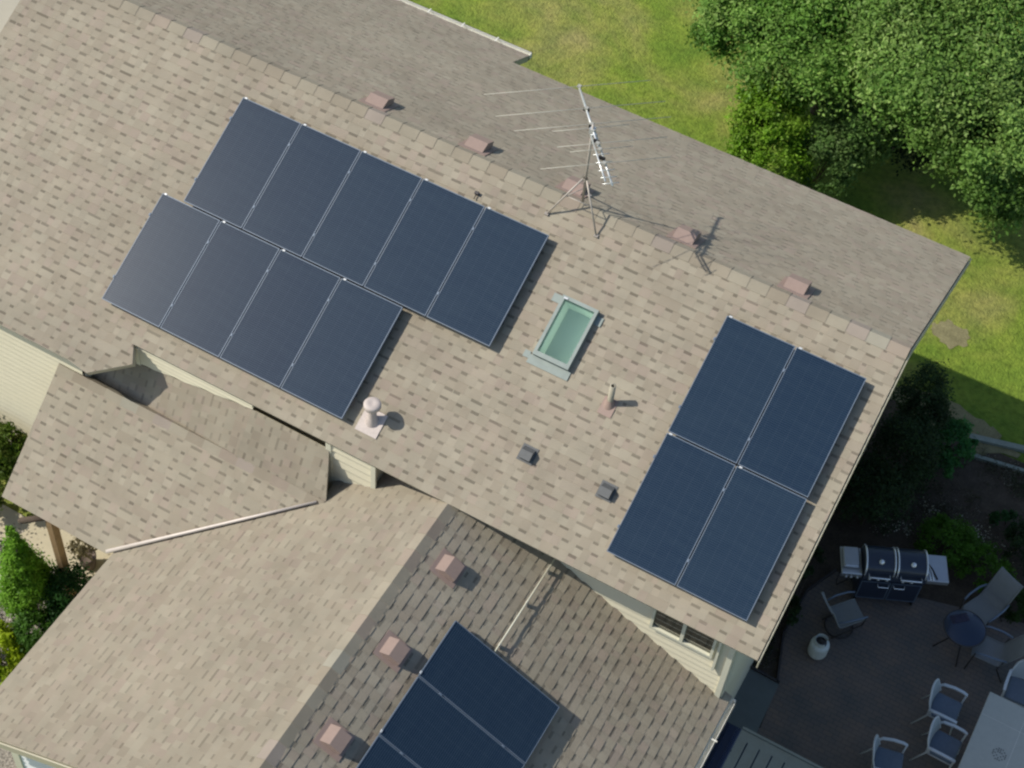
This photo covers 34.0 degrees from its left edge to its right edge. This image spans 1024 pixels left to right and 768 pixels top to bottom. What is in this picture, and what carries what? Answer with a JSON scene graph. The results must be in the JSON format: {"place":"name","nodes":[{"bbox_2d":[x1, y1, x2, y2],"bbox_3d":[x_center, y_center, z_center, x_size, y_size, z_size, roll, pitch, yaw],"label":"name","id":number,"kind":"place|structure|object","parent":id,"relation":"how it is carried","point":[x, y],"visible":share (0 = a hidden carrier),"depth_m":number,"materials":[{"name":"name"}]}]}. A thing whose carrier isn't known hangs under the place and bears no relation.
{"place":"outdoors","nodes":[
{"label":"outdoors","id":0,"kind":"place"},
{"bbox_2d":[0,0,19,31],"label":"driveway","id":1,"kind":"structure","parent":0,"point":[7,7],"depth_m":35.13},
{"bbox_2d":[0,509,44,622],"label":"loose gravel","id":2,"kind":"structure","parent":0,"point":[9,621],"depth_m":26.91,"materials":[{"name":"stone"}]},
{"bbox_2d":[1,0,1023,516],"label":"ground","id":3,"kind":"structure","parent":0,"point":[609,44],"depth_m":34.25,"materials":[{"name":"green plant"}]},
{"bbox_2d":[0,483,5,510],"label":"leafy bush","id":4,"kind":"object","parent":3,"relation":"on","point":[2,501],"visible":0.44,"depth_m":27.11,"materials":[{"name":"green plant"}]},
{"bbox_2d":[0,418,27,497],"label":"leafy bush","id":5,"kind":"object","parent":3,"relation":"on","point":[10,452],"visible":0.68,"depth_m":26.47,"materials":[{"name":"green plant"}]},
{"bbox_2d":[0,541,79,767],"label":"gravel bed","id":6,"kind":"object","parent":3,"relation":"on","point":[6,759],"depth_m":24.99,"materials":[{"name":"beige gravel"}]},
{"bbox_2d":[0,618,26,684],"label":"leafy bush","id":7,"kind":"object","parent":6,"relation":"on","point":[13,658],"visible":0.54,"depth_m":25.38,"materials":[{"name":"green plant"}]},
{"bbox_2d":[7,606,51,654],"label":"leafy bush","id":8,"kind":"object","parent":6,"relation":"on","point":[24,624],"visible":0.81,"depth_m":25.46,"materials":[{"name":"green plant"}]},
{"bbox_2d":[0,525,69,624],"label":"arborvitae","id":9,"kind":"object","parent":6,"relation":"on","point":[23,565],"visible":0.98,"depth_m":25.38,"materials":[{"name":"green plant"}]},
{"bbox_2d":[33,556,94,631],"bbox_3d":[-6.836,3.349,25.956,1.158,1.347,1.518,-8,53,-11],"label":"conifer shrub","id":10,"kind":"object","parent":6,"relation":"on","point":[71,581],"visible":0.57,"depth_m":25.67,"materials":[{"name":"green plant"}]},
{"bbox_2d":[0,504,113,584],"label":"porch slab","id":11,"kind":"structure","parent":3,"relation":"on","point":[40,536],"depth_m":27.27,"materials":[{"name":"concrete"}]},
{"bbox_2d":[65,535,97,570],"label":"potted plant","id":12,"kind":"object","parent":11,"relation":"on","point":[88,553],"visible":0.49,"depth_m":26.51,"materials":[{"name":"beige plant"}]},
{"bbox_2d":[0,0,971,767],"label":"house","id":13,"kind":"structure","parent":3,"relation":"on","point":[258,586],"depth_m":23.20,"materials":[{"name":"beige"}]},
{"bbox_2d":[102,193,220,327],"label":"solar panel","id":14,"kind":"object","parent":13,"relation":"attached to","point":[158,264],"visible":1,"depth_m":23.96,"materials":[{"name":"blue"}]},
{"bbox_2d":[160,221,279,357],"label":"solar panel","id":15,"kind":"object","parent":13,"relation":"attached to","point":[210,305],"visible":1,"depth_m":23.70,"materials":[{"name":"blue"}]},
{"bbox_2d":[184,97,300,228],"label":"solar panel","id":16,"kind":"object","parent":13,"relation":"attached to","point":[237,171],"visible":1,"depth_m":24.14,"materials":[{"name":"blue"}]},
{"bbox_2d":[220,249,340,387],"bbox_3d":[-3.250,-0.931,23.488,1.022,0.107,1.781,26,81,15],"label":"solar panel","id":17,"kind":"object","parent":13,"relation":"attached to","point":[270,335],"visible":1,"depth_m":23.45,"materials":[{"name":"blue"}]},
{"bbox_2d":[242,124,360,256],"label":"solar panel","id":18,"kind":"object","parent":13,"relation":"attached to","point":[300,192],"visible":1,"depth_m":23.89,"materials":[{"name":"blue"}]},
{"bbox_2d":[313,717,354,761],"bbox_3d":[-2.165,4.357,20.555,0.411,0.117,0.392,41,55,-7],"label":"roof vent","id":19,"kind":"object","parent":13,"relation":"on","point":[333,739],"visible":1,"depth_m":20.53,"materials":[{"name":"brown"}]},
{"bbox_2d":[281,278,402,418],"bbox_3d":[-2.361,-0.504,23.230,1.022,0.107,1.781,26,81,15],"label":"solar panel","id":20,"kind":"object","parent":13,"relation":"attached to","point":[340,351],"visible":1,"depth_m":23.19,"materials":[{"name":"blue"}]},
{"bbox_2d":[302,151,421,286],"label":"solar panel","id":21,"kind":"object","parent":13,"relation":"attached to","point":[360,222],"visible":1,"depth_m":23.63,"materials":[{"name":"blue"}]},
{"bbox_2d":[355,397,387,438],"bbox_3d":[-1.922,0.427,22.864,0.340,0.502,0.328,26,54,15],"label":"flue","id":22,"kind":"object","parent":13,"relation":"on","point":[371,421],"visible":1,"depth_m":22.94,"materials":[{"name":"paint"}]},
{"bbox_2d":[358,90,398,111],"bbox_3d":[-1.935,-4.167,24.501,0.450,0.123,0.472,26,28,15],"label":"roof vent","id":23,"kind":"object","parent":13,"relation":"on","point":[381,101],"visible":1,"depth_m":24.43,"materials":[{"name":"pink"}]},
{"bbox_2d":[356,735,417,767],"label":"solar panel","id":24,"kind":"object","parent":13,"relation":"attached to","point":[381,752],"visible":1,"depth_m":20.68,"materials":[{"name":"blue"}]},
{"bbox_2d":[373,630,412,672],"bbox_3d":[-1.498,3.398,21.346,0.411,0.117,0.392,41,55,-7],"label":"roof vent","id":25,"kind":"object","parent":13,"relation":"on","point":[392,650],"visible":1,"depth_m":21.32,"materials":[{"name":"pink"}]},
{"bbox_2d":[364,179,484,316],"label":"solar panel","id":26,"kind":"object","parent":13,"relation":"attached to","point":[419,256],"visible":1,"depth_m":23.37,"materials":[{"name":"blue"}]},
{"bbox_2d":[429,548,466,588],"bbox_3d":[-0.822,2.426,22.147,0.411,0.117,0.392,41,55,-7],"label":"roof vent","id":27,"kind":"object","parent":13,"relation":"on","point":[447,567],"visible":1,"depth_m":22.12,"materials":[{"name":"pink"}]},
{"bbox_2d":[378,676,524,767],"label":"solar panel","id":28,"kind":"object","parent":13,"relation":"attached to","point":[426,725],"visible":1,"depth_m":21.14,"materials":[{"name":"blue"}]},
{"bbox_2d":[458,134,497,155],"bbox_3d":[-0.474,-3.471,24.088,0.450,0.123,0.472,26,28,15],"label":"roof vent","id":29,"kind":"object","parent":13,"relation":"on","point":[480,144],"visible":1,"depth_m":24.01,"materials":[{"name":"pink"}]},
{"bbox_2d":[427,207,548,346],"bbox_3d":[-0.336,-1.496,23.157,1.022,0.107,1.781,26,81,15],"label":"solar panel","id":30,"kind":"object","parent":13,"relation":"attached to","point":[478,293],"visible":1,"depth_m":23.11,"materials":[{"name":"blue"}]},
{"bbox_2d":[418,621,558,763],"bbox_3d":[-0.307,3.998,21.682,1.825,0.107,0.957,41,55,-7],"label":"solar panel","id":31,"kind":"object","parent":13,"relation":"attached to","point":[485,688],"visible":1,"depth_m":21.65,"materials":[{"name":"blue"}]},
{"bbox_2d":[494,558,554,652],"bbox_3d":[0.189,2.965,22.487,0.035,0.100,1.800,26,54,15],"label":"conduit","id":32,"kind":"object","parent":13,"relation":"attached to","point":[526,604],"visible":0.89,"depth_m":22.45,"materials":[{"name":"metal"}]},
{"bbox_2d":[516,443,538,465],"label":"exhaust vent","id":33,"kind":"object","parent":13,"relation":"on","point":[527,453],"visible":1,"depth_m":22.49,"materials":[{"name":"grey plastic"}]},
{"bbox_2d":[523,293,603,380],"bbox_3d":[0.720,-0.629,22.969,0.790,0.798,1.076,26,54,15],"label":"skylight","id":34,"kind":"object","parent":13,"relation":"attached to","point":[563,337],"visible":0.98,"depth_m":23.02,"materials":[{"name":"glass"}]},
{"bbox_2d":[555,175,594,198],"bbox_3d":[0.912,-2.816,23.708,0.450,0.123,0.472,26,28,15],"label":"roof vent","id":35,"kind":"object","parent":13,"relation":"on","point":[569,183],"visible":0.8,"depth_m":23.63,"materials":[{"name":"pink"}]},
{"bbox_2d":[484,80,666,237],"bbox_3d":[0.949,-2.850,22.721,2.409,1.674,1.884,-8,53,-11],"label":"tv aerial","id":36,"kind":"object","parent":13,"relation":"on","point":[592,133],"visible":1,"depth_m":22.31,"materials":[{"name":"metal"}]},
{"bbox_2d":[595,480,617,502],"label":"exhaust vent","id":37,"kind":"object","parent":13,"relation":"on","point":[606,490],"visible":1,"depth_m":22.19,"materials":[{"name":"grey plastic"}]},
{"bbox_2d":[597,383,618,417],"bbox_3d":[1.311,0.192,22.395,0.200,0.474,0.267,26,54,15],"label":"vent pipe","id":38,"kind":"object","parent":13,"relation":"on","point":[608,405],"visible":1,"depth_m":22.49,"materials":[{"name":"beige"}]},
{"bbox_2d":[607,433,735,584],"bbox_3d":[2.084,1.623,21.945,1.022,0.107,1.781,26,81,15],"label":"solar panel","id":39,"kind":"object","parent":13,"relation":"attached to","point":[661,526],"visible":1,"depth_m":21.90,"materials":[{"name":"blue"}]},
{"bbox_2d":[649,609,717,658],"bbox_3d":[2.338,3.233,22.495,0.950,0.930,0.070,26,54,15],"label":"window","id":40,"kind":"structure","parent":13,"relation":"in","point":[681,637],"depth_m":22.71,"materials":[{"name":"white glass"}]},
{"bbox_2d":[666,224,704,248],"bbox_3d":[2.439,-2.083,23.266,0.450,0.123,0.472,26,28,15],"label":"roof vent","id":41,"kind":"object","parent":13,"relation":"on","point":[687,235],"visible":1,"depth_m":23.19,"materials":[{"name":"pink"}]},
{"bbox_2d":[668,316,794,463],"bbox_3d":[2.914,0.060,22.217,1.022,0.107,1.781,26,81,15],"label":"solar panel","id":42,"kind":"object","parent":13,"relation":"attached to","point":[731,390],"visible":1,"depth_m":22.18,"materials":[{"name":"blue"}]},
{"bbox_2d":[677,466,806,620],"bbox_3d":[2.973,2.051,21.687,1.022,0.107,1.781,26,81,15],"label":"solar panel","id":43,"kind":"object","parent":13,"relation":"attached to","point":[732,560],"visible":1,"depth_m":21.65,"materials":[{"name":"blue"}]},
{"bbox_2d":[777,273,815,298],"bbox_3d":[3.899,-1.364,22.811,0.450,0.123,0.472,26,28,15],"label":"roof vent","id":44,"kind":"object","parent":13,"relation":"on","point":[793,283],"visible":1,"depth_m":22.73,"materials":[{"name":"pink"}]},
{"bbox_2d":[738,347,866,497],"bbox_3d":[3.803,0.487,21.959,1.022,0.107,1.781,26,81,15],"label":"solar panel","id":45,"kind":"object","parent":13,"relation":"attached to","point":[799,427],"visible":1,"depth_m":21.92,"materials":[{"name":"blue"}]},
{"bbox_2d":[722,68,821,184],"bbox_3d":[5.071,-4.762,32.587,2.012,2.428,2.284,-1,52,-5],"label":"leafy bush","id":46,"kind":"object","parent":3,"relation":"on","point":[749,139],"visible":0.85,"depth_m":32.07,"materials":[{"name":"green plant"}]},
{"bbox_2d":[683,0,930,126],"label":"broadleaf tree","id":47,"kind":"object","parent":3,"relation":"on","point":[795,38],"visible":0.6,"depth_m":31.66,"materials":[{"name":"green plant"}]},
{"bbox_2d":[780,76,907,196],"bbox_3d":[6.469,-4.747,32.484,2.616,2.756,1.951,-23,57,-21],"label":"leafy bush","id":48,"kind":"object","parent":3,"relation":"on","point":[832,140],"visible":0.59,"depth_m":32.04,"materials":[{"name":"green plant"}]},
{"bbox_2d":[847,113,976,176],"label":"dark undergrowth","id":49,"kind":"object","parent":3,"relation":"on","point":[906,157],"visible":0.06,"depth_m":33.44,"materials":[{"name":"green plant"}]},
{"bbox_2d":[830,0,1023,242],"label":"broadleaf tree","id":50,"kind":"object","parent":3,"relation":"on","point":[957,66],"visible":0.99,"depth_m":29.92,"materials":[{"name":"green plant"}]},
{"bbox_2d":[931,319,969,348],"bbox_3d":[8.238,-0.938,31.342,0.691,0.001,0.702,-14,55,-15],"label":"bare soil patch","id":51,"kind":"object","parent":3,"relation":"on","point":[949,334],"visible":0.97,"depth_m":31.34,"materials":[{"name":"brown soil"}]},
{"bbox_2d":[969,434,1023,452],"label":"garden timber","id":52,"kind":"object","parent":3,"relation":"on","point":[1002,443],"visible":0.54,"depth_m":29.75,"materials":[{"name":"grey wood"}]},
{"bbox_2d":[753,399,1023,727],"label":"flower bed soil","id":53,"kind":"structure","parent":0,"point":[837,534],"depth_m":28.57,"materials":[{"name":"brown soil"}]},
{"bbox_2d":[783,546,826,626],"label":"leafy bush","id":54,"kind":"object","parent":53,"relation":"on","point":[795,604],"visible":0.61,"depth_m":27.19,"materials":[{"name":"green plant"}]},
{"bbox_2d":[835,452,918,536],"bbox_3d":[6.086,1.869,28.108,1.574,1.490,1.641,26,54,15],"label":"conifer shrub","id":55,"kind":"object","parent":53,"relation":"on","point":[859,478],"visible":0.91,"depth_m":27.70,"materials":[{"name":"green plant"}]},
{"bbox_2d":[752,444,1023,670],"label":"ground cover","id":56,"kind":"object","parent":53,"relation":"on","point":[771,647],"visible":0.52,"depth_m":28.86,"materials":[{"name":"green plant"}]},
{"bbox_2d":[863,397,960,500],"bbox_3d":[6.666,1.225,28.502,1.712,1.734,1.774,26,54,15],"label":"conifer shrub","id":57,"kind":"object","parent":53,"relation":"on","point":[895,429],"visible":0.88,"depth_m":28.10,"materials":[{"name":"green plant"}]},
{"bbox_2d":[886,358,958,442],"bbox_3d":[7.095,0.421,28.977,1.177,2.026,1.593,9,52,2],"label":"conifer shrub","id":58,"kind":"object","parent":53,"relation":"on","point":[936,400],"visible":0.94,"depth_m":28.60,"materials":[{"name":"green plant"}]},
{"bbox_2d":[873,496,1013,562],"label":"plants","id":59,"kind":"object","parent":53,"relation":"on","point":[930,517],"visible":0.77,"depth_m":28.07,"materials":[{"name":"green plant"}]},
{"bbox_2d":[920,414,978,480],"bbox_3d":[7.587,1.121,29.082,0.964,1.069,1.340,26,54,15],"label":"leafy bush","id":60,"kind":"object","parent":53,"relation":"on","point":[962,428],"visible":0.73,"depth_m":28.84,"materials":[{"name":"green plant"}]},
{"bbox_2d":[888,385,1020,457],"bbox_3d":[7.873,0.621,30.081,2.746,0.001,0.808,33,57,19],"label":"dry soil strip","id":61,"kind":"object","parent":53,"relation":"on","point":[983,428],"visible":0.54,"depth_m":29.97,"materials":[{"name":"brown soil"}]},
{"bbox_2d":[909,511,1020,593],"bbox_3d":[7.648,2.856,27.910,1.980,0.799,1.199,38,59,23],"label":"leafy bush","id":62,"kind":"object","parent":53,"relation":"on","point":[971,549],"visible":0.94,"depth_m":27.80,"materials":[{"name":"green plant"}]},
{"bbox_2d":[970,454,1023,473],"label":"garden timber","id":63,"kind":"object","parent":53,"relation":"on","point":[999,463],"visible":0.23,"depth_m":29.48,"materials":[{"name":"grey wood"}]},
{"bbox_2d":[989,509,1018,529],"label":"leafy bush","id":64,"kind":"object","parent":53,"relation":"on","point":[996,516],"visible":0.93,"depth_m":28.48,"materials":[{"name":"green plant"}]},
{"bbox_2d":[1002,509,1023,575],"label":"leafy bush","id":65,"kind":"object","parent":53,"relation":"on","point":[1018,541],"visible":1,"depth_m":27.98,"materials":[{"name":"green plant"}]},
{"bbox_2d":[1004,589,1023,626],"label":"leafy bush","id":66,"kind":"object","parent":53,"relation":"on","point":[1011,616],"visible":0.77,"depth_m":27.27,"materials":[{"name":"green plant"}]},
{"bbox_2d":[757,571,1023,767],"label":"patio","id":67,"kind":"structure","parent":0,"point":[879,672],"depth_m":26.70,"materials":[{"name":"grey concrete"}]},
{"bbox_2d":[722,669,778,766],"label":"concrete pad","id":68,"kind":"object","parent":67,"relation":"on","point":[755,694],"visible":0.33,"depth_m":26.31,"materials":[{"name":"grey concrete"}]},
{"bbox_2d":[701,721,822,767],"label":"patio cover","id":69,"kind":"object","parent":67,"relation":"on","point":[751,749],"visible":0.98,"depth_m":23.26,"materials":[{"name":"metal"}]},
{"bbox_2d":[750,569,835,683],"bbox_3d":[4.553,3.808,27.295,0.630,0.080,2.450,26,54,15],"label":"bed edging","id":70,"kind":"object","parent":67,"relation":"on","point":[776,680],"visible":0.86,"depth_m":26.90,"materials":[{"name":"brown stone"}]},
{"bbox_2d":[808,634,829,659],"bbox_3d":[4.910,4.198,26.741,0.314,0.450,0.314,26,54,15],"label":"gas bottle","id":71,"kind":"object","parent":67,"relation":"on","point":[818,646],"visible":1,"depth_m":26.64,"materials":[{"name":"paint"}]},
{"bbox_2d":[821,591,867,638],"bbox_3d":[5.278,3.668,26.845,0.748,0.968,0.546,-13,54,-14],"label":"sling chair","id":72,"kind":"object","parent":67,"relation":"on","point":[844,614],"visible":1,"depth_m":26.96,"materials":[{"name":"grey"}]},
{"bbox_2d":[860,734,907,767],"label":"dining chair","id":73,"kind":"object","parent":67,"relation":"on","point":[882,757],"visible":1,"depth_m":25.34,"materials":[{"name":"white"}]},
{"bbox_2d":[836,544,948,605],"bbox_3d":[6.154,3.122,27.255,1.749,1.122,0.602,5,52,-1],"label":"gas grill","id":74,"kind":"object","parent":67,"relation":"on","point":[889,573],"visible":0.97,"depth_m":26.93,"materials":[{"name":"silver"}]},
{"bbox_2d":[855,580,890,598],"bbox_3d":[5.874,3.369,27.219,0.474,0.504,0.083,5,52,-1],"label":"door","id":75,"kind":"structure","parent":74,"relation":"in","point":[867,589],"depth_m":27.23,"materials":[{"name":"blue"}]},
{"bbox_2d":[885,583,921,601],"bbox_3d":[6.372,3.416,27.225,0.474,0.504,0.083,5,52,-1],"label":"door","id":76,"kind":"structure","parent":74,"relation":"in","point":[898,591],"depth_m":27.23,"materials":[{"name":"blue"}]},
{"bbox_2d":[928,564,937,580],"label":"grill tongs","id":77,"kind":"object","parent":74,"relation":"on","point":[930,567],"visible":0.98,"depth_m":26.93,"materials":[{"name":"silver metal"}]},
{"bbox_2d":[909,716,967,767],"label":"dining chair","id":78,"kind":"object","parent":67,"relation":"on","point":[943,747],"visible":1,"depth_m":25.53,"materials":[{"name":"white"}]},
{"bbox_2d":[910,678,967,734],"bbox_3d":[6.680,5.001,25.966,0.631,0.928,0.594,25,54,14],"label":"dining chair","id":79,"kind":"object","parent":67,"relation":"on","point":[943,707],"visible":0.98,"depth_m":25.94,"materials":[{"name":"white"}]},
{"bbox_2d":[932,609,986,666],"bbox_3d":[7.192,4.085,26.890,0.694,0.667,0.694,26,54,15],"label":"round table","id":80,"kind":"object","parent":67,"relation":"on","point":[972,632],"visible":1,"depth_m":26.61,"materials":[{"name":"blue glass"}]},
{"bbox_2d":[950,613,969,623],"bbox_3d":[7.156,3.731,26.712,0.300,0.038,0.150,-9,53,-11],"label":"folded cloth","id":81,"kind":"object","parent":80,"relation":"on","point":[961,617],"visible":1,"depth_m":26.70,"materials":[{"name":"blue fabric"}]},
{"bbox_2d":[958,692,1023,767],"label":"patio table","id":82,"kind":"object","parent":67,"relation":"on","point":[996,740],"visible":1,"depth_m":25.38,"materials":[{"name":"plastic"}]},
{"bbox_2d":[959,566,1023,625],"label":"sling chair","id":83,"kind":"object","parent":67,"relation":"on","point":[993,599],"visible":0.85,"depth_m":27.13,"materials":[{"name":"grey fabric"}]},
{"bbox_2d":[964,625,1023,682],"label":"sling chair","id":84,"kind":"object","parent":67,"relation":"on","point":[992,651],"visible":0.88,"depth_m":26.63,"materials":[{"name":"grey fabric"}]},
{"bbox_2d":[1000,659,1023,707],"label":"dining chair","id":85,"kind":"object","parent":67,"relation":"on","point":[1013,689],"visible":0.93,"depth_m":26.22,"materials":[{"name":"white"}]}
]}

